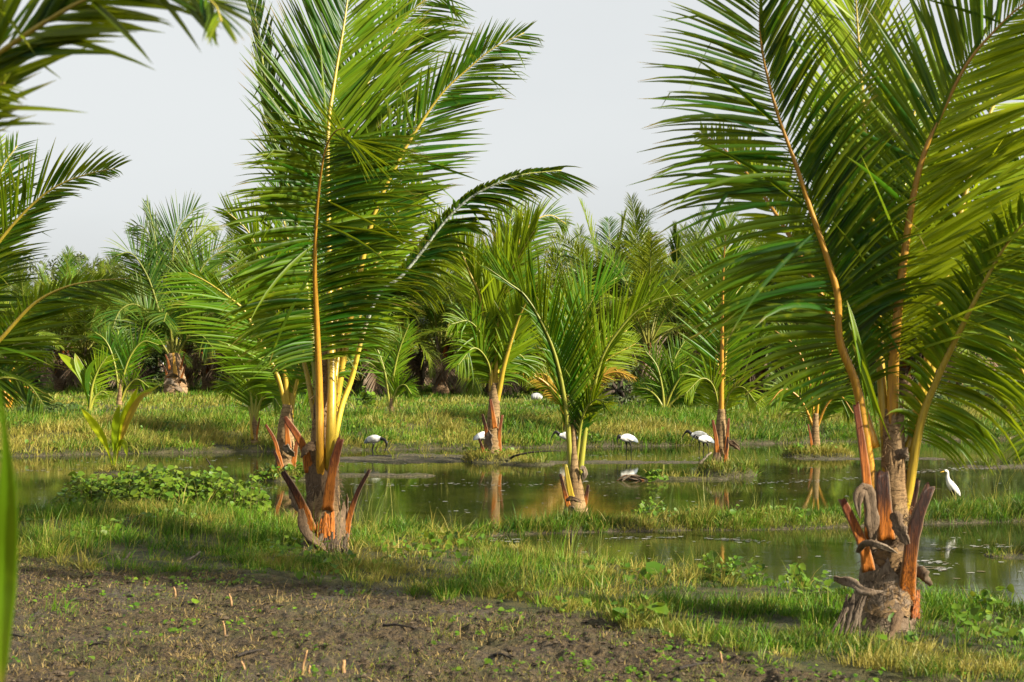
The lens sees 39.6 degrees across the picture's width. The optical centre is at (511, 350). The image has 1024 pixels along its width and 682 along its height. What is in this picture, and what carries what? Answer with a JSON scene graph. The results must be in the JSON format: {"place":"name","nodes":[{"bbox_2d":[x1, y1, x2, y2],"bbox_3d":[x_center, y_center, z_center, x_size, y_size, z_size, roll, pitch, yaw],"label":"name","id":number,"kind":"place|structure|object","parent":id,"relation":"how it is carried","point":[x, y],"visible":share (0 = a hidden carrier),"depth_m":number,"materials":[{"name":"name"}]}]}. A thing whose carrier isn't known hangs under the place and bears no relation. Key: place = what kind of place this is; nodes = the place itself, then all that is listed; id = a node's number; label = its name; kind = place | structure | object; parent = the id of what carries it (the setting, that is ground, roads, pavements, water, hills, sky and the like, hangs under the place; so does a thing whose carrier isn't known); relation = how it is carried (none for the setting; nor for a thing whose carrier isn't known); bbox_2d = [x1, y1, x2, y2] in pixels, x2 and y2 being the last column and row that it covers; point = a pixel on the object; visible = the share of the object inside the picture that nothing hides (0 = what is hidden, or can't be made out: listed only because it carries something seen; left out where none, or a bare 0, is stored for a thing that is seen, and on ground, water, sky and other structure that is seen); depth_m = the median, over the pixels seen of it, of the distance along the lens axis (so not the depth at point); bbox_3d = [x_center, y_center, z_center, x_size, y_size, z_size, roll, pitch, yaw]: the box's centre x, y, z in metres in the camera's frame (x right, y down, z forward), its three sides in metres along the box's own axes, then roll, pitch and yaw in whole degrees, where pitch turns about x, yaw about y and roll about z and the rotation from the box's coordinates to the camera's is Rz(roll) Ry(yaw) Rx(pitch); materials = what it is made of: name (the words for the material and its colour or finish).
{"place":"outdoors","nodes":[
{"label":"outdoors","id":0,"kind":"place"},
{"bbox_2d":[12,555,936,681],"bbox_3d":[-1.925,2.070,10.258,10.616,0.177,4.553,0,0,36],"label":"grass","id":1,"kind":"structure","parent":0,"point":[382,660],"depth_m":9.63,"materials":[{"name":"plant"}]},
{"bbox_2d":[4,378,1015,416],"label":"meadow grass","id":2,"kind":"structure","parent":0,"point":[157,399],"depth_m":44.90,"materials":[{"name":"plant"}]},
{"bbox_2d":[0,363,1023,681],"bbox_3d":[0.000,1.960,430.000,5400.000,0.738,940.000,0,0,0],"label":"ground","id":3,"kind":"structure","parent":0,"point":[492,645],"depth_m":10.82,"materials":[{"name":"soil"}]},
{"bbox_2d":[0,348,39,407],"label":"coconut palm","id":4,"kind":"object","parent":3,"relation":"on","point":[19,381],"visible":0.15,"depth_m":37.97,"materials":[{"name":"green plant"}]},
{"bbox_2d":[1,262,48,331],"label":"plantation palm","id":5,"kind":"object","parent":3,"relation":"on","point":[37,287],"visible":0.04,"depth_m":77.52,"materials":[{"name":"green plant"}]},
{"bbox_2d":[1,252,49,361],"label":"broadleaf tree","id":6,"kind":"object","parent":3,"relation":"on","point":[32,267],"visible":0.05,"depth_m":97.62,"materials":[{"name":"green plant"}]},
{"bbox_2d":[0,220,64,364],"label":"plantation palm","id":7,"kind":"object","parent":3,"relation":"on","point":[41,333],"visible":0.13,"depth_m":49.55,"materials":[{"name":"green plant"}]},
{"bbox_2d":[2,267,88,388],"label":"plantation palm","id":8,"kind":"object","parent":3,"relation":"on","point":[22,292],"visible":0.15,"depth_m":53.65,"materials":[{"name":"green plant"}]},
{"bbox_2d":[11,402,85,413],"bbox_3d":[-12.220,1.576,37.520,1.949,0.431,1.439,0,0,0],"label":"vine plant","id":9,"kind":"object","parent":3,"relation":"on","point":[46,408],"visible":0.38,"depth_m":37.34,"materials":[{"name":"green plant"}]},
{"bbox_2d":[8,254,111,374],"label":"plantation palm","id":10,"kind":"object","parent":3,"relation":"on","point":[87,266],"visible":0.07,"depth_m":67.36,"materials":[{"name":"green plant"}]},
{"bbox_2d":[5,244,134,390],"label":"plantation palm","id":11,"kind":"object","parent":3,"relation":"on","point":[57,381],"visible":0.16,"depth_m":56.67,"materials":[{"name":"green plant"}]},
{"bbox_2d":[4,251,138,324],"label":"broadleaf tree","id":12,"kind":"object","parent":3,"relation":"on","point":[79,257],"visible":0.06,"depth_m":91.37,"materials":[{"name":"green plant"}]},
{"bbox_2d":[0,131,156,417],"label":"coconut palm","id":13,"kind":"object","parent":3,"relation":"on","point":[15,229],"visible":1,"depth_m":16.25,"materials":[{"name":"green plant"}]},
{"bbox_2d":[29,250,138,390],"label":"plantation palm","id":14,"kind":"object","parent":3,"relation":"on","point":[88,314],"visible":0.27,"depth_m":55.50,"materials":[{"name":"green plant"}]},
{"bbox_2d":[58,345,121,410],"bbox_3d":[-10.658,0.693,36.011,1.632,1.728,0.264,0,0,-10],"label":"coconut seedling","id":15,"kind":"object","parent":3,"relation":"on","point":[88,377],"visible":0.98,"depth_m":36.00,"materials":[{"name":"green plant"}]},
{"bbox_2d":[88,642,108,646],"bbox_3d":[-2.918,2.084,10.035,0.181,0.048,0.025,0,0,28],"label":"fallen stick","id":16,"kind":"object","parent":3,"relation":"on","point":[97,643],"visible":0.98,"depth_m":10.03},
{"bbox_2d":[43,247,165,387],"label":"plantation palm","id":17,"kind":"object","parent":3,"relation":"on","point":[102,271],"visible":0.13,"depth_m":61.62,"materials":[{"name":"green plant"}]},
{"bbox_2d":[81,386,157,468],"bbox_3d":[-7.000,1.391,25.371,1.344,1.516,0.351,0,0,-5],"label":"coconut seedling","id":18,"kind":"object","parent":3,"relation":"on","point":[121,423],"visible":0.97,"depth_m":25.41,"materials":[{"name":"green plant"}]},
{"bbox_2d":[81,261,163,380],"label":"plantation palm","id":19,"kind":"object","parent":3,"relation":"on","point":[137,307],"visible":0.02,"depth_m":65.63,"materials":[{"name":"green plant"}]},
{"bbox_2d":[56,267,192,393],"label":"plantation palm","id":20,"kind":"object","parent":3,"relation":"on","point":[112,382],"visible":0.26,"depth_m":52.72,"materials":[{"name":"green plant"}]},
{"bbox_2d":[86,319,167,404],"bbox_3d":[-10.541,0.310,39.039,2.177,2.379,1.039,0,0,23],"label":"coconut palm","id":21,"kind":"object","parent":3,"relation":"on","point":[117,346],"visible":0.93,"depth_m":39.01,"materials":[{"name":"green plant"}]},
{"bbox_2d":[0,0,273,681],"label":"coconut palm","id":22,"kind":"object","parent":3,"relation":"on","point":[95,18],"visible":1,"depth_m":4.71,"materials":[{"name":"green plant"}]},
{"bbox_2d":[111,344,185,391],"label":"bushy shrub","id":23,"kind":"object","parent":3,"relation":"on","point":[148,367],"visible":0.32,"depth_m":55.87,"materials":[{"name":"green plant"}]},
{"bbox_2d":[51,462,274,515],"bbox_3d":[-4.328,1.801,17.744,2.950,0.844,1.429,0,0,22],"label":"vine plant","id":24,"kind":"object","parent":3,"relation":"on","point":[132,486],"visible":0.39,"depth_m":17.52,"materials":[{"name":"green plant"}]},
{"bbox_2d":[87,189,242,394],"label":"plantation palm","id":25,"kind":"object","parent":3,"relation":"on","point":[155,270],"visible":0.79,"depth_m":51.41,"materials":[{"name":"green plant"}]},
{"bbox_2d":[98,236,238,388],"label":"plantation palm","id":26,"kind":"object","parent":3,"relation":"on","point":[185,351],"visible":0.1,"depth_m":59.75,"materials":[{"name":"green plant"}]},
{"bbox_2d":[108,235,234,389],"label":"plantation palm","id":27,"kind":"object","parent":3,"relation":"on","point":[203,370],"visible":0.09,"depth_m":56.74,"materials":[{"name":"green plant"}]},
{"bbox_2d":[179,226,253,385],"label":"plantation palm","id":28,"kind":"object","parent":3,"relation":"on","point":[237,291],"visible":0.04,"depth_m":54.55,"materials":[{"name":"green plant"}]},
{"bbox_2d":[193,242,246,381],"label":"plantation palm","id":29,"kind":"object","parent":3,"relation":"on","point":[224,331],"visible":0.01,"depth_m":67.08,"materials":[{"name":"green plant"}]},
{"bbox_2d":[235,649,265,656],"bbox_3d":[-1.764,2.045,9.637,0.026,0.033,0.302,0,0,30],"label":"fallen stick","id":30,"kind":"object","parent":3,"relation":"on","point":[244,653],"visible":1,"depth_m":9.59,"materials":[{"name":"wood"}]},
{"bbox_2d":[147,178,357,470],"bbox_3d":[-4.407,-0.412,24.525,3.556,5.430,1.528,0,0,-7],"label":"coconut palm","id":31,"kind":"object","parent":3,"relation":"on","point":[285,451],"visible":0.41,"depth_m":24.15,"materials":[{"name":"green plant"}]},
{"bbox_2d":[211,331,296,443],"bbox_3d":[-5.672,0.686,31.308,2.125,2.752,1.167,0,0,0],"label":"coconut palm","id":32,"kind":"object","parent":3,"relation":"on","point":[253,403],"visible":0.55,"depth_m":31.24,"materials":[{"name":"green plant"}]},
{"bbox_2d":[249,461,302,480],"bbox_3d":[-3.864,2.055,24.188,1.198,0.334,0.806,0,0,0],"label":"vine plant","id":33,"kind":"object","parent":3,"relation":"on","point":[262,474],"visible":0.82,"depth_m":24.07,"materials":[{"name":"green plant"}]},
{"bbox_2d":[300,650,307,674],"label":"cut stalk","id":34,"kind":"object","parent":3,"relation":"on","point":[303,665],"visible":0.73,"depth_m":9.17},
{"bbox_2d":[341,660,345,672],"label":"cut stalk","id":35,"kind":"object","parent":3,"relation":"on","point":[343,669],"visible":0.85,"depth_m":9.18,"materials":[{"name":"wood"}]},
{"bbox_2d":[356,386,376,408],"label":"bush","id":36,"kind":"object","parent":3,"relation":"on","point":[367,396],"visible":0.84,"depth_m":40.46,"materials":[{"name":"green plant"}]},
{"bbox_2d":[319,269,424,392],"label":"plantation palm","id":37,"kind":"object","parent":3,"relation":"on","point":[353,385],"visible":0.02,"depth_m":53.83,"materials":[{"name":"green plant"}]},
{"bbox_2d":[364,435,387,456],"bbox_3d":[-2.801,1.999,29.286,0.585,0.511,0.166,0,0,26],"label":"ibis","id":38,"kind":"object","parent":3,"relation":"on","point":[373,439],"visible":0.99,"depth_m":29.23,"materials":[{"name":"white"}]},
{"bbox_2d":[311,251,465,396],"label":"plantation palm","id":39,"kind":"object","parent":3,"relation":"on","point":[374,386],"visible":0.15,"depth_m":50.12,"materials":[{"name":"green plant"}]},
{"bbox_2d":[359,312,421,412],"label":"coconut palm","id":40,"kind":"object","parent":3,"relation":"on","point":[391,380],"visible":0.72,"depth_m":37.01,"materials":[{"name":"green plant"}]},
{"bbox_2d":[382,623,414,628],"bbox_3d":[-0.846,2.062,10.625,0.288,0.040,0.025,0,0,28],"label":"fallen stick","id":41,"kind":"object","parent":3,"relation":"on","point":[391,624],"visible":1,"depth_m":10.63,"materials":[{"name":"wood"}]},
{"bbox_2d":[209,0,595,552],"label":"coconut palm","id":42,"kind":"object","parent":3,"relation":"on","point":[352,227],"visible":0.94,"depth_m":14.55,"materials":[{"name":"green plant"}]},
{"bbox_2d":[353,259,470,393],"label":"plantation palm","id":43,"kind":"object","parent":3,"relation":"on","point":[412,362],"visible":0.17,"depth_m":52.23,"materials":[{"name":"green plant"}]},
{"bbox_2d":[381,323,457,385],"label":"bushy tree","id":44,"kind":"object","parent":3,"relation":"on","point":[419,350],"visible":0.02,"depth_m":61.45,"materials":[{"name":"green plant"}]},
{"bbox_2d":[368,259,475,394],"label":"plantation palm","id":45,"kind":"object","parent":3,"relation":"on","point":[441,383],"visible":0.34,"depth_m":51.70,"materials":[{"name":"green plant"}]},
{"bbox_2d":[392,248,473,384],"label":"plantation palm","id":46,"kind":"object","parent":3,"relation":"on","point":[421,344],"visible":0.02,"depth_m":65.30,"materials":[{"name":"green plant"}]},
{"bbox_2d":[6,557,910,681],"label":"mud clods","id":47,"kind":"object","parent":3,"relation":"on","point":[61,673],"visible":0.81,"depth_m":10.17,"materials":[{"name":"soil"}]},
{"bbox_2d":[404,239,535,388],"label":"plantation palm","id":48,"kind":"object","parent":3,"relation":"on","point":[461,277],"visible":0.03,"depth_m":55.66,"materials":[{"name":"green plant"}]},
{"bbox_2d":[402,238,561,396],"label":"plantation palm","id":49,"kind":"object","parent":3,"relation":"on","point":[476,386],"visible":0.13,"depth_m":49.25,"materials":[{"name":"green plant"}]},
{"bbox_2d":[8,566,965,681],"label":"weed seedlings","id":50,"kind":"object","parent":3,"relation":"on","point":[489,660],"visible":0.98,"depth_m":9.91,"materials":[{"name":"green plant"}]},
{"bbox_2d":[419,194,575,454],"bbox_3d":[-0.372,-0.464,28.265,3.388,5.535,2.084,0,0,0],"label":"coconut palm","id":51,"kind":"object","parent":3,"relation":"on","point":[492,302],"visible":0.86,"depth_m":28.13,"materials":[{"name":"green plant"}]},
{"bbox_2d":[493,653,512,659],"bbox_3d":[-0.059,2.085,9.685,0.025,0.041,0.234,0,0,-34],"label":"fallen stick","id":52,"kind":"object","parent":3,"relation":"on","point":[503,654],"visible":0.94,"depth_m":9.69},
{"bbox_2d":[3,400,1023,649],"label":"bank weeds","id":53,"kind":"object","parent":3,"relation":"on","point":[977,614],"visible":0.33,"depth_m":13.54,"materials":[{"name":"green plant"}]},
{"bbox_2d":[442,239,596,391],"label":"plantation palm","id":54,"kind":"object","parent":3,"relation":"on","point":[561,265],"visible":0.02,"depth_m":56.66,"materials":[{"name":"green plant"}]},
{"bbox_2d":[17,460,1023,681],"bbox_3d":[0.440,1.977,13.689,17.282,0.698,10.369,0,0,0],"label":"bank grass","id":55,"kind":"structure","parent":3,"relation":"on","point":[876,655],"depth_m":12.39,"materials":[{"name":"plant"}]},
{"bbox_2d":[44,335,1018,387],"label":"undergrowth","id":56,"kind":"object","parent":3,"relation":"on","point":[775,381],"visible":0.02,"depth_m":62.66,"materials":[{"name":"green plant"}]},
{"bbox_2d":[509,450,558,459],"bbox_3d":[0.444,2.043,27.658,1.029,0.199,0.115,0,0,12],"label":"driftwood","id":57,"kind":"object","parent":3,"relation":"on","point":[513,456],"visible":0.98,"depth_m":27.64,"materials":[{"name":"wood"}]},
{"bbox_2d":[531,393,542,399],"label":"ibis","id":58,"kind":"object","parent":3,"relation":"on","point":[536,395],"visible":0.77,"depth_m":46.95,"materials":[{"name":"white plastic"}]},
{"bbox_2d":[453,217,636,392],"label":"plantation palm","id":59,"kind":"object","parent":3,"relation":"on","point":[558,254],"visible":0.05,"depth_m":51.65,"materials":[{"name":"green plant"}]},
{"bbox_2d":[90,436,1022,480],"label":"islet grass","id":60,"kind":"structure","parent":3,"relation":"on","point":[473,453],"depth_m":26.59,"materials":[{"name":"plant"}]},
{"bbox_2d":[513,268,644,431],"bbox_3d":[1.632,0.025,33.699,3.312,4.063,1.011,0,0,-4],"label":"coconut palm","id":61,"kind":"object","parent":3,"relation":"on","point":[611,367],"visible":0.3,"depth_m":33.73,"materials":[{"name":"green plant"}]},
{"bbox_2d":[473,232,690,516],"bbox_3d":[0.897,0.313,18.254,2.775,3.663,1.228,0,0,0],"label":"coconut palm","id":62,"kind":"object","parent":3,"relation":"on","point":[569,352],"visible":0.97,"depth_m":18.07,"materials":[{"name":"green plant"}]},
{"bbox_2d":[527,223,667,383],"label":"plantation palm","id":63,"kind":"object","parent":3,"relation":"on","point":[580,231],"visible":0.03,"depth_m":58.53,"materials":[{"name":"green plant"}]},
{"bbox_2d":[523,197,704,388],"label":"plantation palm","id":64,"kind":"object","parent":3,"relation":"on","point":[605,236],"visible":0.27,"depth_m":52.21,"materials":[{"name":"green plant"}]},
{"bbox_2d":[600,355,651,403],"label":"wispy bush","id":65,"kind":"object","parent":3,"relation":"on","point":[622,390],"visible":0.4,"depth_m":41.86,"materials":[{"name":"green plant"}]},
{"bbox_2d":[599,234,676,380],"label":"plantation palm","id":66,"kind":"object","parent":3,"relation":"on","point":[637,333],"visible":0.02,"depth_m":65.70,"materials":[{"name":"green plant"}]},
{"bbox_2d":[550,191,751,400],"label":"plantation palm","id":67,"kind":"object","parent":3,"relation":"on","point":[645,257],"visible":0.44,"depth_m":46.52,"materials":[{"name":"green plant"}]},
{"bbox_2d":[629,332,706,407],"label":"coconut palm","id":68,"kind":"object","parent":3,"relation":"on","point":[664,387],"visible":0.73,"depth_m":38.51,"materials":[{"name":"green plant"}]},
{"bbox_2d":[578,202,766,389],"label":"plantation palm","id":69,"kind":"object","parent":3,"relation":"on","point":[677,244],"visible":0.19,"depth_m":52.23,"materials":[{"name":"green plant"}]},
{"bbox_2d":[678,662,713,670],"bbox_3d":[1.203,2.049,9.252,0.351,0.036,0.025,0,0,-42],"label":"fallen stick","id":70,"kind":"object","parent":3,"relation":"on","point":[691,665],"visible":0.97,"depth_m":9.21,"materials":[{"name":"wood"}]},
{"bbox_2d":[599,198,794,392],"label":"plantation palm","id":71,"kind":"object","parent":3,"relation":"on","point":[666,327],"visible":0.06,"depth_m":49.42,"materials":[{"name":"green plant"}]},
{"bbox_2d":[652,222,742,377],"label":"plantation palm","id":72,"kind":"object","parent":3,"relation":"on","point":[684,231],"visible":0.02,"depth_m":66.16,"materials":[{"name":"green plant"}]},
{"bbox_2d":[685,393,716,408],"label":"vine plant","id":73,"kind":"object","parent":3,"relation":"on","point":[703,404],"visible":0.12,"depth_m":39.35,"materials":[{"name":"green plant"}]},
{"bbox_2d":[396,488,1023,537],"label":"grass","id":74,"kind":"structure","parent":3,"relation":"on","point":[1012,503],"depth_m":17.51,"materials":[{"name":"plant"}]},
{"bbox_2d":[942,470,959,499],"bbox_3d":[5.935,1.870,19.256,0.291,0.509,0.105,0,0,0],"label":"egret","id":75,"kind":"object","parent":74,"relation":"on","point":[950,483],"visible":0.86,"depth_m":19.22,"materials":[{"name":"white"}]},
{"bbox_2d":[667,211,778,465],"bbox_3d":[3.736,-0.108,25.088,2.054,4.706,1.594,0,0,0],"label":"coconut palm","id":76,"kind":"object","parent":3,"relation":"on","point":[710,362],"visible":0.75,"depth_m":25.08,"materials":[{"name":"green plant"}]},
{"bbox_2d":[659,241,786,390],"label":"plantation palm","id":77,"kind":"object","parent":3,"relation":"on","point":[753,332],"visible":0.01,"depth_m":54.86,"materials":[{"name":"green plant"}]},
{"bbox_2d":[697,550,773,584],"bbox_3d":[1.992,2.019,12.741,0.781,0.407,0.552,0,0,25],"label":"vine plant","id":78,"kind":"object","parent":3,"relation":"on","point":[714,555],"visible":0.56,"depth_m":12.66,"materials":[{"name":"green plant"}]},
{"bbox_2d":[669,223,803,394],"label":"plantation palm","id":79,"kind":"object","parent":3,"relation":"on","point":[756,376],"visible":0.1,"depth_m":51.73,"materials":[{"name":"green plant"}]},
{"bbox_2d":[718,205,867,395],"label":"plantation palm","id":80,"kind":"object","parent":3,"relation":"on","point":[792,296],"visible":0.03,"depth_m":49.55,"materials":[{"name":"green plant"}]},
{"bbox_2d":[757,242,828,381],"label":"plantation palm","id":81,"kind":"object","parent":3,"relation":"on","point":[777,360],"visible":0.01,"depth_m":66.88,"materials":[{"name":"green plant"}]},
{"bbox_2d":[756,317,868,449],"bbox_3d":[6.172,0.730,29.680,2.428,2.914,1.022,0,0,0],"label":"coconut palm","id":82,"kind":"object","parent":3,"relation":"on","point":[825,409],"visible":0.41,"depth_m":29.55,"materials":[{"name":"green plant"}]},
{"bbox_2d":[627,0,1023,641],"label":"coconut palm","id":83,"kind":"object","parent":3,"relation":"on","point":[875,242],"visible":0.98,"depth_m":10.36,"materials":[{"name":"green plant"}]},
{"bbox_2d":[770,252,913,390],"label":"plantation palm","id":84,"kind":"object","parent":3,"relation":"on","point":[854,355],"visible":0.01,"depth_m":52.76,"materials":[{"name":"green plant"}]},
{"bbox_2d":[805,274,945,395],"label":"plantation palm","id":85,"kind":"object","parent":3,"relation":"on","point":[904,369],"visible":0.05,"depth_m":50.74,"materials":[{"name":"green plant"}]},
{"bbox_2d":[847,216,1001,396],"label":"plantation palm","id":86,"kind":"object","parent":3,"relation":"on","point":[975,354],"visible":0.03,"depth_m":46.96,"materials":[{"name":"green plant"}]},
{"bbox_2d":[903,215,1023,396],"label":"plantation palm","id":87,"kind":"object","parent":3,"relation":"on","point":[914,358],"visible":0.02,"depth_m":48.71,"materials":[{"name":"green plant"}]},
{"bbox_2d":[932,357,1023,409],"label":"vine plant","id":88,"kind":"object","parent":3,"relation":"on","point":[959,383],"visible":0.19,"depth_m":38.79,"materials":[{"name":"green plant"}]},
{"bbox_2d":[973,178,1023,467],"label":"coconut palm","id":89,"kind":"object","parent":3,"relation":"on","point":[1008,371],"visible":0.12,"depth_m":14.91,"materials":[{"name":"green plant"}]},
{"bbox_2d":[0,439,1023,604],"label":"water","id":90,"kind":"structure","parent":0,"point":[832,551],"depth_m":21.83,"materials":[{"name":"liquid"}]},
{"bbox_2d":[473,431,484,446],"bbox_3d":[-0.565,2.003,30.607,0.585,0.511,0.166,0,0,-14],"label":"ibis","id":91,"kind":"object","parent":90,"relation":"in","point":[480,435],"visible":0.38,"depth_m":30.51,"materials":[{"name":"white"}]},
{"bbox_2d":[0,407,1022,628],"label":"plants","id":92,"kind":"object","parent":90,"relation":"on","point":[442,548],"visible":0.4,"depth_m":14.15,"materials":[{"name":"green plant"}]},
{"bbox_2d":[22,450,1008,578],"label":"floating flecks","id":93,"kind":"object","parent":90,"relation":"on","point":[974,546],"visible":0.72,"depth_m":16.65,"materials":[{"name":"plant"}]},
{"bbox_2d":[550,430,577,440],"bbox_3d":[1.126,1.982,30.204,0.624,0.554,0.174,0,0,0],"label":"ibis","id":94,"kind":"object","parent":90,"relation":"in","point":[561,435],"visible":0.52,"depth_m":30.15,"materials":[{"name":"white"}]},
{"bbox_2d":[617,434,637,453],"bbox_3d":[2.414,2.001,29.704,0.485,0.512,0.166,0,0,-23],"label":"ibis","id":95,"kind":"object","parent":90,"relation":"on","point":[628,438],"visible":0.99,"depth_m":29.65,"materials":[{"name":"white"}]},
{"bbox_2d":[617,474,645,480],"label":"withered frond","id":96,"kind":"object","parent":90,"relation":"in","point":[633,477],"visible":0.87,"depth_m":23.94,"materials":[{"name":"brown plant"}]},
{"bbox_2d":[631,497,667,517],"bbox_3d":[1.781,2.055,18.373,0.433,0.336,0.381,0,0,37],"label":"vine plant","id":97,"kind":"object","parent":90,"relation":"on","point":[642,506],"visible":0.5,"depth_m":18.35,"materials":[{"name":"green plant"}]},
{"bbox_2d":[644,469,668,481],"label":"vine plant","id":98,"kind":"object","parent":90,"relation":"on","point":[651,475],"visible":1,"depth_m":23.70,"materials":[{"name":"green plant"}]},
{"bbox_2d":[682,430,708,449],"bbox_3d":[3.951,1.988,30.402,0.652,0.577,0.178,0,0,0],"label":"ibis","id":99,"kind":"object","parent":90,"relation":"in","point":[698,433],"visible":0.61,"depth_m":30.36,"materials":[{"name":"white"}]},
{"bbox_2d":[691,434,713,457],"bbox_3d":[3.830,1.927,28.585,0.550,0.486,0.150,0,0,-23],"label":"ibis","id":100,"kind":"object","parent":90,"relation":"on","point":[704,439],"visible":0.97,"depth_m":28.55,"materials":[{"name":"white"}]},
{"bbox_2d":[784,563,810,586],"bbox_3d":[2.603,2.072,12.897,0.326,0.300,0.250,0,0,-25],"label":"vine plant","id":101,"kind":"object","parent":90,"relation":"on","point":[800,569],"visible":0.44,"depth_m":12.86,"materials":[{"name":"green plant"}]},
{"bbox_2d":[0,397,1023,456],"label":"bank grass","id":102,"kind":"structure","parent":0,"point":[142,439],"depth_m":33.29,"materials":[{"name":"plant"}]},
{"bbox_2d":[0,0,1023,323],"label":"sky","id":103,"kind":"structure","parent":0,"point":[183,123],"materials":[{"name":"white"}]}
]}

